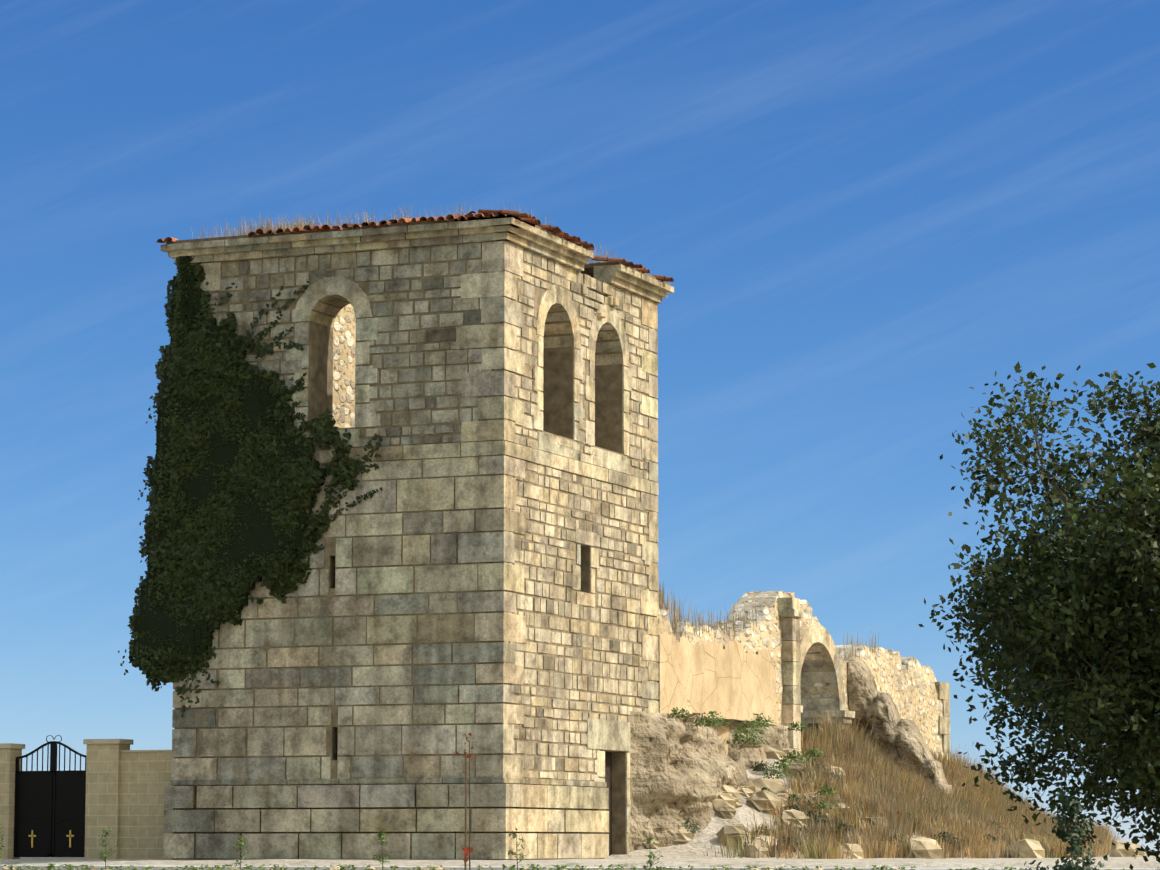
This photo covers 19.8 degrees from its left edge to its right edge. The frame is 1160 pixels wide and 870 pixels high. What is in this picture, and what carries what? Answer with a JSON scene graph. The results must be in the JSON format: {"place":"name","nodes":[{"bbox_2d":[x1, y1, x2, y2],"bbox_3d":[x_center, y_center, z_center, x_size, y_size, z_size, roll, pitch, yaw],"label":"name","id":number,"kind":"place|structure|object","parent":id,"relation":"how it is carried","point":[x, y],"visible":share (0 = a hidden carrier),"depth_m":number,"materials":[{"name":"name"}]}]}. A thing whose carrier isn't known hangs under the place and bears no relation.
{"place":"outdoors","nodes":[
{"label":"outdoors","id":0,"kind":"place"},
{"bbox_2d":[191,198,632,263],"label":"dry grass","id":1,"kind":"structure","parent":0,"point":[271,223],"depth_m":63.83,"materials":[{"name":"brown plant"}]},
{"bbox_2d":[172,240,656,859],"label":"tower walls","id":2,"kind":"structure","parent":0,"point":[558,394],"depth_m":63.32,"materials":[{"name":"beige stone"}]},
{"bbox_2d":[0,758,1159,869],"bbox_3d":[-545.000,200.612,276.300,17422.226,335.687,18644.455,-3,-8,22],"label":"ground","id":3,"kind":"structure","parent":0,"point":[694,850],"depth_m":60.33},
{"bbox_2d":[0,826,4,860],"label":"sapling","id":4,"kind":"object","parent":3,"relation":"on","point":[2,844],"depth_m":59.14,"materials":[{"name":"green plant"}]},
{"bbox_2d":[0,744,173,858],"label":"cemetery wall","id":5,"kind":"structure","parent":3,"relation":"on","point":[125,797],"depth_m":64.44,"materials":[{"name":"beige stone"}]},
{"bbox_2d":[14,735,85,856],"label":"cemetery gate","id":6,"kind":"structure","parent":5,"relation":"attached to","point":[50,808],"depth_m":65.19,"materials":[{"name":"black metal"}]},
{"bbox_2d":[29,830,73,847],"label":"crosses","id":7,"kind":"object","parent":6,"relation":"attached to","point":[32,835],"visible":0.96,"depth_m":64.94,"materials":[{"name":"gold metal"}]},
{"bbox_2d":[0,739,171,751],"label":"wall coping","id":8,"kind":"object","parent":5,"relation":"on","point":[85,741],"depth_m":64.67,"materials":[{"name":"stone"}]},
{"bbox_2d":[98,828,120,868],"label":"sapling","id":9,"kind":"object","parent":3,"relation":"on","point":[107,834],"depth_m":58.14,"materials":[{"name":"green plant"}]},
{"bbox_2d":[232,835,249,869],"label":"sapling","id":10,"kind":"object","parent":3,"relation":"on","point":[241,844],"depth_m":57.26,"materials":[{"name":"green plant"}]},
{"bbox_2d":[372,828,391,869],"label":"sapling","id":11,"kind":"object","parent":3,"relation":"on","point":[382,836],"depth_m":56.10,"materials":[{"name":"green plant"}]},
{"bbox_2d":[161,217,673,858],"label":"stone tower","id":12,"kind":"structure","parent":3,"relation":"on","point":[307,795],"depth_m":62.54,"materials":[{"name":"beige stone"}]},
{"bbox_2d":[118,253,382,716],"bbox_3d":[-6.210,0.852,63.687,5.598,9.115,1.112,-3,-8,22],"label":"ivy","id":13,"kind":"object","parent":12,"relation":"attached to","point":[224,598],"depth_m":63.47,"materials":[{"name":"green plant"}]},
{"bbox_2d":[332,304,355,427],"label":"rubble wall","id":14,"kind":"structure","parent":12,"relation":"attached to","point":[344,342],"depth_m":68.73,"materials":[{"name":"beige stone"}]},
{"bbox_2d":[156,209,673,281],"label":"roof tiles","id":15,"kind":"object","parent":12,"relation":"on","point":[533,220],"visible":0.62,"depth_m":63.15,"materials":[{"name":"red tile"}]},
{"bbox_2d":[166,215,669,284],"bbox_3d":[-3.080,-3.431,66.957,7.320,0.080,8.330,-3,-8,22],"label":"roof bed","id":16,"kind":"object","parent":12,"relation":"on","point":[589,269],"visible":0.19,"depth_m":63.58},
{"bbox_2d":[580,284,618,317],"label":"stone block","id":17,"kind":"structure","parent":12,"relation":"on","point":[613,301],"depth_m":66.27,"materials":[{"name":"beige stone"}]},
{"bbox_2d":[604,752,611,855],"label":"door jamb","id":18,"kind":"object","parent":12,"relation":"attached to","point":[608,768],"visible":0.21,"depth_m":66.39,"materials":[{"name":"beige stone"}]},
{"bbox_2d":[2,866,899,869],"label":"weeds","id":19,"kind":"object","parent":3,"relation":"on","point":[331,868],"visible":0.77,"depth_m":55.33,"materials":[{"name":"green plant"}]},
{"bbox_2d":[457,733,472,869],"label":"weed","id":20,"kind":"object","parent":3,"relation":"on","point":[469,809],"depth_m":45.71,"materials":[{"name":"plant"}]},
{"bbox_2d":[464,752,466,869],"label":"tree stake","id":21,"kind":"object","parent":3,"relation":"on","point":[465,865],"visible":1,"depth_m":45.73,"materials":[{"name":"brown wood"}]},
{"bbox_2d":[507,828,534,869],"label":"sapling","id":22,"kind":"object","parent":3,"relation":"on","point":[513,837],"depth_m":55.26,"materials":[{"name":"green plant"}]},
{"bbox_2d":[0,865,1159,869],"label":"footpath","id":23,"kind":"structure","parent":3,"relation":"on","point":[139,867],"depth_m":56.76,"materials":[{"name":"concrete"}]},
{"bbox_2d":[2,863,1159,869],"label":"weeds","id":24,"kind":"object","parent":3,"relation":"on","point":[52,866],"visible":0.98,"depth_m":55.09,"materials":[{"name":"green plant"}]},
{"bbox_2d":[645,834,662,868],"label":"sapling","id":25,"kind":"object","parent":3,"relation":"on","point":[651,855],"depth_m":54.25,"materials":[{"name":"green plant"}]},
{"bbox_2d":[628,711,790,851],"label":"footing rock","id":26,"kind":"object","parent":3,"relation":"on","point":[682,766],"visible":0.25,"depth_m":67.64,"materials":[{"name":"beige stone"}]},
{"bbox_2d":[667,706,837,809],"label":"wall shrubs","id":27,"kind":"object","parent":26,"relation":"on","point":[760,723],"depth_m":69.43,"materials":[{"name":"green plant"}]},
{"bbox_2d":[657,591,946,758],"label":"ruined wall","id":28,"kind":"structure","parent":3,"relation":"on","point":[907,684],"depth_m":79.39,"materials":[{"name":"beige stone"}]},
{"bbox_2d":[659,631,777,754],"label":"plastered wall","id":29,"kind":"structure","parent":28,"relation":"attached to","point":[732,680],"depth_m":71.51,"materials":[{"name":"beige paint"}]},
{"bbox_2d":[777,597,950,759],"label":"arch dressings","id":30,"kind":"structure","parent":28,"relation":"attached to","point":[796,670],"depth_m":78.71,"materials":[{"name":"beige stone"}]},
{"bbox_2d":[683,757,1024,848],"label":"slope scrub","id":31,"kind":"object","parent":3,"relation":"on","point":[761,765],"visible":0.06,"depth_m":69.60,"materials":[{"name":"beige plant"}]},
{"bbox_2d":[657,580,1120,858],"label":"dry grass mound","id":32,"kind":"object","parent":3,"relation":"on","point":[892,790],"depth_m":72.52,"materials":[{"name":"brown plant"}]},
{"bbox_2d":[643,744,1144,858],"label":"fallen stones","id":33,"kind":"object","parent":3,"relation":"on","point":[726,802],"visible":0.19,"depth_m":68.61,"materials":[{"name":"beige stone"}]},
{"bbox_2d":[847,658,952,795],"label":"broken wall chunk","id":34,"kind":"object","parent":3,"relation":"on","point":[874,707],"visible":0.35,"depth_m":79.94,"materials":[{"name":"beige stone"}]},
{"bbox_2d":[1023,790,1107,869],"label":"shrub","id":35,"kind":"object","parent":3,"relation":"on","point":[1075,841],"depth_m":26.69,"materials":[{"name":"green plant"}]},
{"bbox_2d":[0,0,1159,850],"label":"sky","id":36,"kind":"structure","parent":0,"point":[860,214],"materials":[{"name":"blue"}]},
{"bbox_2d":[905,869,1052,869],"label":"side road","id":37,"kind":"structure","parent":0,"point":[976,869],"depth_m":52.68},
{"bbox_2d":[918,361,1159,869],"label":"tree","id":38,"kind":"object","parent":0,"point":[1135,561],"depth_m":28.39,"materials":[{"name":"green plant"}]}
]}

